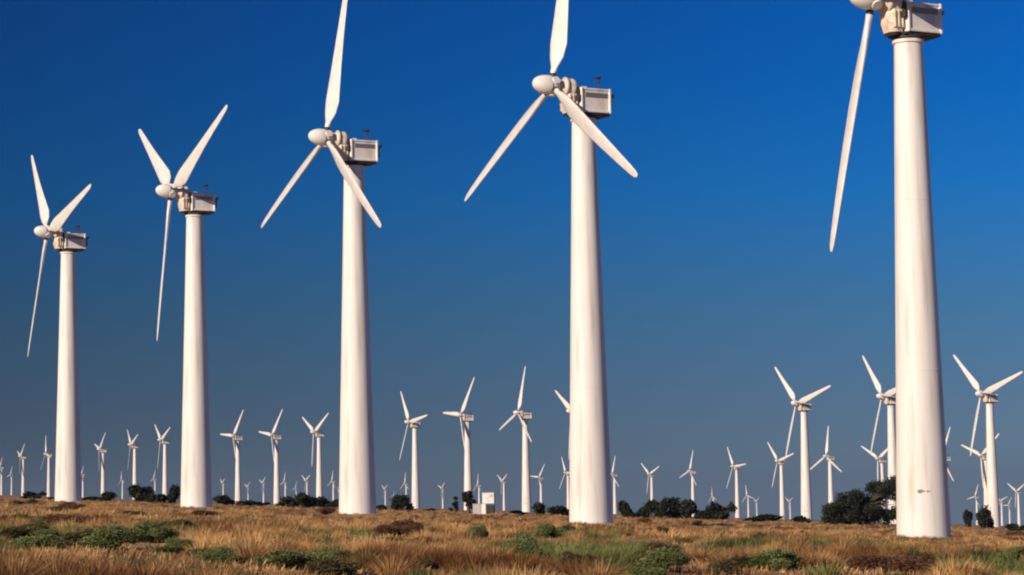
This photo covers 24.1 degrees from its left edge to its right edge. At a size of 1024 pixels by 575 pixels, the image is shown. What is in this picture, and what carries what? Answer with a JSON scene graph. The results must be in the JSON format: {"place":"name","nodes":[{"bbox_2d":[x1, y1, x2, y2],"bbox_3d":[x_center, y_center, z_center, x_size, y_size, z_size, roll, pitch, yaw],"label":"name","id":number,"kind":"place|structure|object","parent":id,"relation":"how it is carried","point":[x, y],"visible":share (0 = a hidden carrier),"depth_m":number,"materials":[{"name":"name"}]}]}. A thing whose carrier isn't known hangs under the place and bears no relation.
{"place":"outdoors","nodes":[
{"label":"outdoors","id":0,"kind":"place"},
{"bbox_2d":[0,502,1023,574],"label":"green grass","id":1,"kind":"structure","parent":0,"point":[624,554],"depth_m":58.93,"materials":[{"name":"green plant"}]},
{"bbox_2d":[0,495,1023,574],"bbox_3d":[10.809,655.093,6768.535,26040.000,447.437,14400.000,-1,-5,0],"label":"ground","id":2,"kind":"structure","parent":0,"point":[127,501],"depth_m":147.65,"materials":[{"name":"beige plant"}]},
{"bbox_2d":[0,457,3,494],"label":"wind turbine","id":3,"kind":"object","parent":2,"relation":"on","point":[1,486],"visible":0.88,"depth_m":2228.41,"materials":[{"name":"metal"}]},
{"bbox_2d":[17,444,25,495],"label":"wind turbine","id":4,"kind":"object","parent":2,"relation":"on","point":[23,475],"visible":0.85,"depth_m":1570.11,"materials":[{"name":"metal"}]},
{"bbox_2d":[0,522,49,539],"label":"desert bush","id":5,"kind":"object","parent":2,"relation":"on","point":[16,532],"visible":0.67,"depth_m":55.69,"materials":[{"name":"green plant"}]},
{"bbox_2d":[20,491,46,498],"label":"desert bush","id":6,"kind":"object","parent":2,"relation":"on","point":[29,495],"visible":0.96,"depth_m":328.40,"materials":[{"name":"green plant"}]},
{"bbox_2d":[7,533,67,550],"bbox_3d":[-9.552,5.171,48.123,1.339,0.501,1.320,-1,-5,1],"label":"desert bush","id":7,"kind":"object","parent":2,"relation":"on","point":[23,542],"visible":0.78,"depth_m":47.82,"materials":[{"name":"green plant"}]},
{"bbox_2d":[42,438,51,496],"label":"wind turbine","id":8,"kind":"object","parent":2,"relation":"on","point":[48,478],"visible":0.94,"depth_m":1453.99,"materials":[{"name":"metal"}]},
{"bbox_2d":[26,528,67,536],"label":"desert bush","id":9,"kind":"object","parent":2,"relation":"on","point":[39,532],"visible":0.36,"depth_m":55.45,"materials":[{"name":"green plant"}]},
{"bbox_2d":[28,155,90,501],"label":"wind turbine","id":10,"kind":"object","parent":2,"relation":"on","point":[68,485],"visible":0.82,"depth_m":229.14,"materials":[{"name":"metal"}]},
{"bbox_2d":[32,513,90,525],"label":"desert bush","id":11,"kind":"object","parent":2,"relation":"on","point":[77,516],"visible":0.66,"depth_m":76.87,"materials":[{"name":"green plant"}]},
{"bbox_2d":[56,501,85,510],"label":"desert bush","id":12,"kind":"object","parent":2,"relation":"on","point":[70,505],"visible":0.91,"depth_m":129.08,"materials":[{"name":"brown plant"}]},
{"bbox_2d":[59,528,97,547],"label":"desert bush","id":13,"kind":"object","parent":2,"relation":"on","point":[70,537],"visible":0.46,"depth_m":51.45,"materials":[{"name":"green plant"}]},
{"bbox_2d":[95,434,106,493],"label":"wind turbine","id":14,"kind":"object","parent":2,"relation":"on","point":[102,451],"visible":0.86,"depth_m":1264.30,"materials":[{"name":"metal"}]},
{"bbox_2d":[95,491,116,501],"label":"desert bush","id":15,"kind":"object","parent":2,"relation":"on","point":[107,496],"visible":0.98,"depth_m":318.48,"materials":[{"name":"green plant"}]},
{"bbox_2d":[67,522,150,550],"bbox_3d":[-8.474,5.287,50.373,1.820,0.704,1.875,0,-5,-7],"label":"desert bush","id":16,"kind":"object","parent":2,"relation":"on","point":[114,536],"visible":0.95,"depth_m":49.90,"materials":[{"name":"green plant"}]},
{"bbox_2d":[117,510,147,515],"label":"desert bush","id":17,"kind":"object","parent":2,"relation":"on","point":[133,512],"visible":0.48,"depth_m":100.68,"materials":[{"name":"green plant"}]},
{"bbox_2d":[127,429,138,498],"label":"wind turbine","id":18,"kind":"object","parent":2,"relation":"on","point":[134,446],"visible":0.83,"depth_m":1132.74,"materials":[{"name":"metal"}]},
{"bbox_2d":[128,484,154,501],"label":"desert bush","id":19,"kind":"object","parent":2,"relation":"on","point":[137,493],"visible":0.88,"depth_m":338.01,"materials":[{"name":"green plant"}]},
{"bbox_2d":[144,492,168,502],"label":"desert bush","id":20,"kind":"object","parent":2,"relation":"on","point":[152,497],"visible":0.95,"depth_m":298.64,"materials":[{"name":"green plant"}]},
{"bbox_2d":[132,518,182,542],"bbox_3d":[-8.194,5.658,55.274,1.214,0.693,1.178,-2,-5,15],"label":"desert bush","id":21,"kind":"object","parent":2,"relation":"on","point":[160,534],"visible":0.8,"depth_m":55.13,"materials":[{"name":"green plant"}]},
{"bbox_2d":[155,425,169,500],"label":"wind turbine","id":22,"kind":"object","parent":2,"relation":"on","point":[165,477],"visible":0.86,"depth_m":1026.19,"materials":[{"name":"metal"}]},
{"bbox_2d":[167,484,180,502],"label":"desert bush","id":23,"kind":"object","parent":2,"relation":"on","point":[174,493],"visible":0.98,"depth_m":318.62,"materials":[{"name":"green plant"}]},
{"bbox_2d":[159,519,194,528],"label":"desert bush","id":24,"kind":"object","parent":2,"relation":"on","point":[179,521],"visible":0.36,"depth_m":68.90,"materials":[{"name":"green plant"}]},
{"bbox_2d":[159,537,195,551],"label":"desert bush","id":25,"kind":"object","parent":2,"relation":"on","point":[175,541],"visible":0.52,"depth_m":49.61,"materials":[{"name":"green plant"}]},
{"bbox_2d":[143,545,212,557],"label":"desert bush","id":26,"kind":"object","parent":2,"relation":"on","point":[165,549],"visible":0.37,"depth_m":47.76,"materials":[{"name":"green plant"}]},
{"bbox_2d":[138,105,226,507],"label":"wind turbine","id":27,"kind":"object","parent":2,"relation":"on","point":[196,486],"visible":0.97,"depth_m":195.77,"materials":[{"name":"metal"}]},
{"bbox_2d":[191,510,219,515],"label":"desert bush","id":28,"kind":"object","parent":2,"relation":"on","point":[199,512],"visible":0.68,"depth_m":116.84,"materials":[{"name":"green plant"}]},
{"bbox_2d":[197,545,247,563],"bbox_3d":[-5.280,4.903,43.661,1.003,0.436,1.033,-1,-5,5],"label":"desert bush","id":29,"kind":"object","parent":2,"relation":"on","point":[223,553],"visible":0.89,"depth_m":43.47,"materials":[{"name":"green plant"}]},
{"bbox_2d":[212,495,234,504],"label":"desert bush","id":30,"kind":"object","parent":2,"relation":"on","point":[224,499],"visible":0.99,"depth_m":327.84,"materials":[{"name":"green plant"}]},
{"bbox_2d":[220,411,242,502],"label":"wind turbine","id":31,"kind":"object","parent":2,"relation":"on","point":[237,476],"visible":0.88,"depth_m":930.22,"materials":[{"name":"metal"}]},
{"bbox_2d":[232,500,263,505],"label":"desert bush","id":32,"kind":"object","parent":2,"relation":"on","point":[249,502],"visible":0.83,"depth_m":298.48,"materials":[{"name":"green plant"}]},
{"bbox_2d":[259,409,282,503],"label":"wind turbine","id":33,"kind":"object","parent":2,"relation":"on","point":[276,438],"visible":0.87,"depth_m":903.18,"materials":[{"name":"metal"}]},
{"bbox_2d":[246,549,321,569],"bbox_3d":[-4.057,4.958,43.216,1.528,0.496,1.655,1,-5,-17],"label":"desert bush","id":34,"kind":"object","parent":2,"relation":"on","point":[287,558],"visible":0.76,"depth_m":43.01,"materials":[{"name":"green plant"}]},
{"bbox_2d":[275,495,296,506],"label":"desert bush","id":35,"kind":"object","parent":2,"relation":"on","point":[284,500],"visible":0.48,"depth_m":318.37,"materials":[{"name":"green plant"}]},
{"bbox_2d":[288,491,317,507],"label":"desert bush","id":36,"kind":"object","parent":2,"relation":"on","point":[304,500],"visible":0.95,"depth_m":298.45,"materials":[{"name":"green plant"}]},
{"bbox_2d":[302,413,327,497],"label":"wind turbine","id":37,"kind":"object","parent":2,"relation":"on","point":[319,483],"visible":0.82,"depth_m":847.93,"materials":[{"name":"metal"}]},
{"bbox_2d":[261,0,381,514],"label":"wind turbine","id":38,"kind":"object","parent":2,"relation":"on","point":[353,157],"visible":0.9,"depth_m":164.08,"materials":[{"name":"metal"}]},
{"bbox_2d":[314,496,331,507],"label":"desert bush","id":39,"kind":"object","parent":2,"relation":"on","point":[322,501],"visible":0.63,"depth_m":327.98,"materials":[{"name":"green plant"}]},
{"bbox_2d":[315,506,336,514],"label":"desert bush","id":40,"kind":"object","parent":2,"relation":"on","point":[326,510],"visible":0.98,"depth_m":147.92,"materials":[{"name":"brown plant"}]},
{"bbox_2d":[291,555,364,574],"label":"desert bush","id":41,"kind":"object","parent":2,"relation":"on","point":[331,566],"visible":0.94,"depth_m":41.53,"materials":[{"name":"green plant"}]},
{"bbox_2d":[326,499,338,507],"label":"desert bush","id":42,"kind":"object","parent":2,"relation":"on","point":[334,503],"visible":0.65,"depth_m":308.65,"materials":[{"name":"green plant"}]},
{"bbox_2d":[314,550,351,559],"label":"desert bush","id":43,"kind":"object","parent":2,"relation":"on","point":[332,554],"visible":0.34,"depth_m":49.55,"materials":[{"name":"green plant"}]},
{"bbox_2d":[373,523,417,536],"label":"desert bush","id":44,"kind":"object","parent":2,"relation":"on","point":[385,528],"visible":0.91,"depth_m":77.22,"materials":[{"name":"brown plant"}]},
{"bbox_2d":[389,494,414,510],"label":"desert bush","id":45,"kind":"object","parent":2,"relation":"on","point":[399,502],"visible":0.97,"depth_m":318.26,"materials":[{"name":"green plant"}]},
{"bbox_2d":[389,518,423,530],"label":"desert bush","id":46,"kind":"object","parent":2,"relation":"on","point":[406,521],"visible":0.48,"depth_m":82.30,"materials":[{"name":"brown plant"}]},
{"bbox_2d":[399,391,426,508],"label":"wind turbine","id":47,"kind":"object","parent":2,"relation":"on","point":[414,425],"visible":0.91,"depth_m":717.65,"materials":[{"name":"metal"}]},
{"bbox_2d":[413,558,439,568],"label":"desert bush","id":48,"kind":"object","parent":2,"relation":"on","point":[431,562],"visible":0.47,"depth_m":45.53,"materials":[{"name":"green plant"}]},
{"bbox_2d":[407,536,448,544],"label":"desert bush","id":49,"kind":"object","parent":2,"relation":"on","point":[436,541],"visible":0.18,"depth_m":62.82,"materials":[{"name":"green plant"}]},
{"bbox_2d":[448,496,458,512],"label":"desert tree","id":50,"kind":"object","parent":2,"relation":"on","point":[455,508],"visible":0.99,"depth_m":263.71,"materials":[{"name":"green plant"}]},
{"bbox_2d":[443,378,473,510],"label":"wind turbine","id":51,"kind":"object","parent":2,"relation":"on","point":[466,419],"visible":0.79,"depth_m":651.58,"materials":[{"name":"metal"}]},
{"bbox_2d":[461,490,476,513],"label":"desert tree","id":52,"kind":"object","parent":2,"relation":"on","point":[468,500],"visible":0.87,"depth_m":253.50,"materials":[{"name":"green plant"}]},
{"bbox_2d":[466,525,488,537],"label":"desert bush","id":53,"kind":"object","parent":2,"relation":"on","point":[481,530],"visible":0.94,"depth_m":75.38,"materials":[{"name":"green plant"}]},
{"bbox_2d":[473,492,495,514],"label":"transformer cabinet","id":54,"kind":"object","parent":2,"relation":"on","point":[483,507],"visible":0.77,"depth_m":233.66,"materials":[{"name":"metal"}]},
{"bbox_2d":[497,474,506,510],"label":"wind turbine","id":55,"kind":"object","parent":2,"relation":"on","point":[503,482],"visible":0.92,"depth_m":2121.16,"materials":[{"name":"metal"}]},
{"bbox_2d":[499,368,532,511],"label":"wind turbine","id":56,"kind":"object","parent":2,"relation":"on","point":[524,417],"visible":0.91,"depth_m":624.06,"materials":[{"name":"metal"}]},
{"bbox_2d":[504,532,548,559],"bbox_3d":[0.346,5.766,52.606,1.087,0.817,1.120,-1,-5,6],"label":"desert bush","id":57,"kind":"object","parent":2,"relation":"on","point":[524,543],"visible":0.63,"depth_m":52.43,"materials":[{"name":"green plant"}]},
{"bbox_2d":[531,464,544,503],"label":"wind turbine","id":58,"kind":"object","parent":2,"relation":"on","point":[540,483],"visible":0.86,"depth_m":1807.03,"materials":[{"name":"metal"}]},
{"bbox_2d":[531,502,545,514],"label":"desert bush","id":59,"kind":"object","parent":2,"relation":"on","point":[539,507],"visible":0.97,"depth_m":297.99,"materials":[{"name":"green plant"}]},
{"bbox_2d":[531,523,567,538],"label":"desert bush","id":60,"kind":"object","parent":2,"relation":"on","point":[548,530],"visible":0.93,"depth_m":74.21,"materials":[{"name":"green plant"}]},
{"bbox_2d":[465,0,637,524],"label":"wind turbine","id":61,"kind":"object","parent":2,"relation":"on","point":[583,108],"visible":0.91,"depth_m":140.83,"materials":[{"name":"metal"}]},
{"bbox_2d":[544,505,568,515],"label":"desert bush","id":62,"kind":"object","parent":2,"relation":"on","point":[558,510],"visible":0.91,"depth_m":297.86,"materials":[{"name":"green plant"}]},
{"bbox_2d":[555,390,569,451],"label":"wind turbine","id":63,"kind":"object","parent":2,"relation":"on","point":[565,403],"visible":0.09,"depth_m":607.90,"materials":[{"name":"metal"}]},
{"bbox_2d":[559,456,569,509],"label":"wind turbine","id":64,"kind":"object","parent":2,"relation":"on","point":[567,473],"visible":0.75,"depth_m":1555.19,"materials":[{"name":"metal"}]},
{"bbox_2d":[559,549,599,567],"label":"desert bush","id":65,"kind":"object","parent":2,"relation":"on","point":[570,556],"visible":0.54,"depth_m":49.47,"materials":[{"name":"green plant"}]},
{"bbox_2d":[611,458,617,513],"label":"wind turbine","id":66,"kind":"object","parent":2,"relation":"on","point":[614,495],"visible":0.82,"depth_m":1560.02,"materials":[{"name":"metal"}]},
{"bbox_2d":[617,500,633,516],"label":"desert bush","id":67,"kind":"object","parent":2,"relation":"on","point":[624,508],"visible":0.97,"depth_m":328.10,"materials":[{"name":"green plant"}]},
{"bbox_2d":[624,565,668,574],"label":"desert bush","id":68,"kind":"object","parent":2,"relation":"on","point":[636,570],"visible":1,"depth_m":43.52,"materials":[{"name":"green plant"}]},
{"bbox_2d":[637,499,659,517],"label":"desert bush","id":69,"kind":"object","parent":2,"relation":"on","point":[647,509],"visible":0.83,"depth_m":338.34,"materials":[{"name":"green plant"}]},
{"bbox_2d":[641,463,658,514],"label":"wind turbine","id":70,"kind":"object","parent":2,"relation":"on","point":[650,474],"visible":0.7,"depth_m":1516.49,"materials":[{"name":"metal"}]},
{"bbox_2d":[635,540,683,557],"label":"desert bush","id":71,"kind":"object","parent":2,"relation":"on","point":[652,545],"visible":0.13,"depth_m":54.28,"materials":[{"name":"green plant"}]},
{"bbox_2d":[630,545,692,568],"bbox_3d":[2.892,5.375,47.066,1.374,0.651,1.415,-2,-5,9],"label":"desert bush","id":72,"kind":"object","parent":2,"relation":"on","point":[659,558],"visible":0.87,"depth_m":46.68,"materials":[{"name":"green plant"}]},
{"bbox_2d":[653,497,682,518],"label":"desert bush","id":73,"kind":"object","parent":2,"relation":"on","point":[669,507],"visible":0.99,"depth_m":328.03,"materials":[{"name":"green plant"}]},
{"bbox_2d":[679,452,695,515],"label":"wind turbine","id":74,"kind":"object","parent":2,"relation":"on","point":[692,473],"visible":0.83,"depth_m":1368.44,"materials":[{"name":"metal"}]},
{"bbox_2d":[680,498,700,518],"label":"desert bush","id":75,"kind":"object","parent":2,"relation":"on","point":[688,508],"visible":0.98,"depth_m":338.10,"materials":[{"name":"green plant"}]},
{"bbox_2d":[698,509,713,519],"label":"desert bush","id":76,"kind":"object","parent":2,"relation":"on","point":[705,514],"visible":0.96,"depth_m":317.68,"materials":[{"name":"green plant"}]},
{"bbox_2d":[705,501,736,519],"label":"desert bush","id":77,"kind":"object","parent":2,"relation":"on","point":[719,511],"visible":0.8,"depth_m":327.84,"materials":[{"name":"green plant"}]},
{"bbox_2d":[706,556,742,574],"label":"desert bush","id":78,"kind":"object","parent":2,"relation":"on","point":[717,566],"visible":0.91,"depth_m":45.77,"materials":[{"name":"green plant"}]},
{"bbox_2d":[727,447,745,517],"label":"wind turbine","id":79,"kind":"object","parent":2,"relation":"on","point":[737,502],"visible":0.88,"depth_m":1205.75,"materials":[{"name":"metal"}]},
{"bbox_2d":[723,553,763,569],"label":"desert bush","id":80,"kind":"object","parent":2,"relation":"on","point":[740,560],"visible":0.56,"depth_m":49.74,"materials":[{"name":"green plant"}]},
{"bbox_2d":[741,514,783,521],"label":"desert bush","id":81,"kind":"object","parent":2,"relation":"on","point":[764,517],"visible":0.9,"depth_m":298.34,"materials":[{"name":"green plant"}]},
{"bbox_2d":[745,547,804,570],"bbox_3d":[5.502,5.652,49.607,1.235,0.631,1.217,4,-7,-45],"label":"desert bush","id":82,"kind":"object","parent":2,"relation":"on","point":[779,558],"visible":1,"depth_m":49.38,"materials":[{"name":"green plant"}]},
{"bbox_2d":[767,442,793,519],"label":"wind turbine","id":83,"kind":"object","parent":2,"relation":"on","point":[781,463],"visible":0.88,"depth_m":1062.69,"materials":[{"name":"metal"}]},
{"bbox_2d":[791,515,812,522],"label":"desert bush","id":84,"kind":"object","parent":2,"relation":"on","point":[800,518],"visible":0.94,"depth_m":298.11,"materials":[{"name":"green plant"}]},
{"bbox_2d":[775,367,830,519],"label":"wind turbine","id":85,"kind":"object","parent":2,"relation":"on","point":[806,499],"visible":0.88,"depth_m":527.02,"materials":[{"name":"metal"}]},
{"bbox_2d":[810,426,841,503],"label":"wind turbine","id":86,"kind":"object","parent":2,"relation":"on","point":[830,480],"visible":0.79,"depth_m":960.21,"materials":[{"name":"metal"}]},
{"bbox_2d":[818,474,895,525],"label":"desert tree","id":87,"kind":"object","parent":2,"relation":"on","point":[853,507],"visible":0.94,"depth_m":286.87,"materials":[{"name":"green plant"}]},
{"bbox_2d":[861,446,887,522],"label":"wind turbine","id":88,"kind":"object","parent":2,"relation":"on","point":[880,460],"visible":0.59,"depth_m":971.71,"materials":[{"name":"metal"}]},
{"bbox_2d":[862,356,895,523],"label":"wind turbine","id":89,"kind":"object","parent":2,"relation":"on","point":[889,400],"visible":0.73,"depth_m":486.75,"materials":[{"name":"metal"}]},
{"bbox_2d":[835,553,936,574],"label":"desert bush","id":90,"kind":"object","parent":2,"relation":"on","point":[898,562],"visible":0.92,"depth_m":50.75,"materials":[{"name":"brown plant"}]},
{"bbox_2d":[830,0,962,537],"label":"wind turbine","id":91,"kind":"object","parent":2,"relation":"on","point":[908,28],"visible":0.85,"depth_m":114.35,"materials":[{"name":"paint"}]},
{"bbox_2d":[904,549,937,562],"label":"desert bush","id":92,"kind":"object","parent":2,"relation":"on","point":[913,552],"visible":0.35,"depth_m":61.64,"materials":[{"name":"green plant"}]},
{"bbox_2d":[946,428,953,524],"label":"wind turbine","id":93,"kind":"object","parent":2,"relation":"on","point":[948,458],"visible":0.27,"depth_m":918.88,"materials":[{"name":"metal"}]},
{"bbox_2d":[962,508,972,527],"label":"desert bush","id":94,"kind":"object","parent":2,"relation":"on","point":[967,516],"visible":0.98,"depth_m":327.99,"materials":[{"name":"green plant"}]},
{"bbox_2d":[961,433,998,507],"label":"wind turbine","id":95,"kind":"object","parent":2,"relation":"on","point":[983,456],"visible":0.57,"depth_m":882.79,"materials":[{"name":"metal"}]},
{"bbox_2d":[975,504,994,527],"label":"desert bush","id":96,"kind":"object","parent":2,"relation":"on","point":[984,518],"visible":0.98,"depth_m":337.44,"materials":[{"name":"green plant"}]},
{"bbox_2d":[953,355,1022,527],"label":"wind turbine","id":97,"kind":"object","parent":2,"relation":"on","point":[989,400],"visible":0.91,"depth_m":466.11,"materials":[{"name":"metal"}]},
{"bbox_2d":[993,545,1020,565],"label":"desert bush","id":98,"kind":"object","parent":2,"relation":"on","point":[1011,553],"visible":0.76,"depth_m":57.63,"materials":[{"name":"green plant"}]},
{"bbox_2d":[997,546,1023,555],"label":"desert bush","id":99,"kind":"object","parent":2,"relation":"on","point":[1020,550],"visible":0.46,"depth_m":73.39,"materials":[{"name":"green plant"}]},
{"bbox_2d":[1004,523,1023,531],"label":"desert bush","id":100,"kind":"object","parent":2,"relation":"on","point":[1012,527],"visible":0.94,"depth_m":218.61,"materials":[{"name":"green plant"}]},
{"bbox_2d":[1005,530,1023,535],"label":"desert bush","id":101,"kind":"object","parent":2,"relation":"on","point":[1015,533],"visible":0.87,"depth_m":149.89,"materials":[{"name":"brown plant"}]},
{"bbox_2d":[1007,483,1023,524],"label":"wind turbine","id":102,"kind":"object","parent":2,"relation":"on","point":[1017,491],"visible":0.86,"depth_m":1773.62,"materials":[{"name":"metal"}]},
{"bbox_2d":[0,0,1023,525],"label":"sky","id":103,"kind":"structure","parent":0,"point":[720,271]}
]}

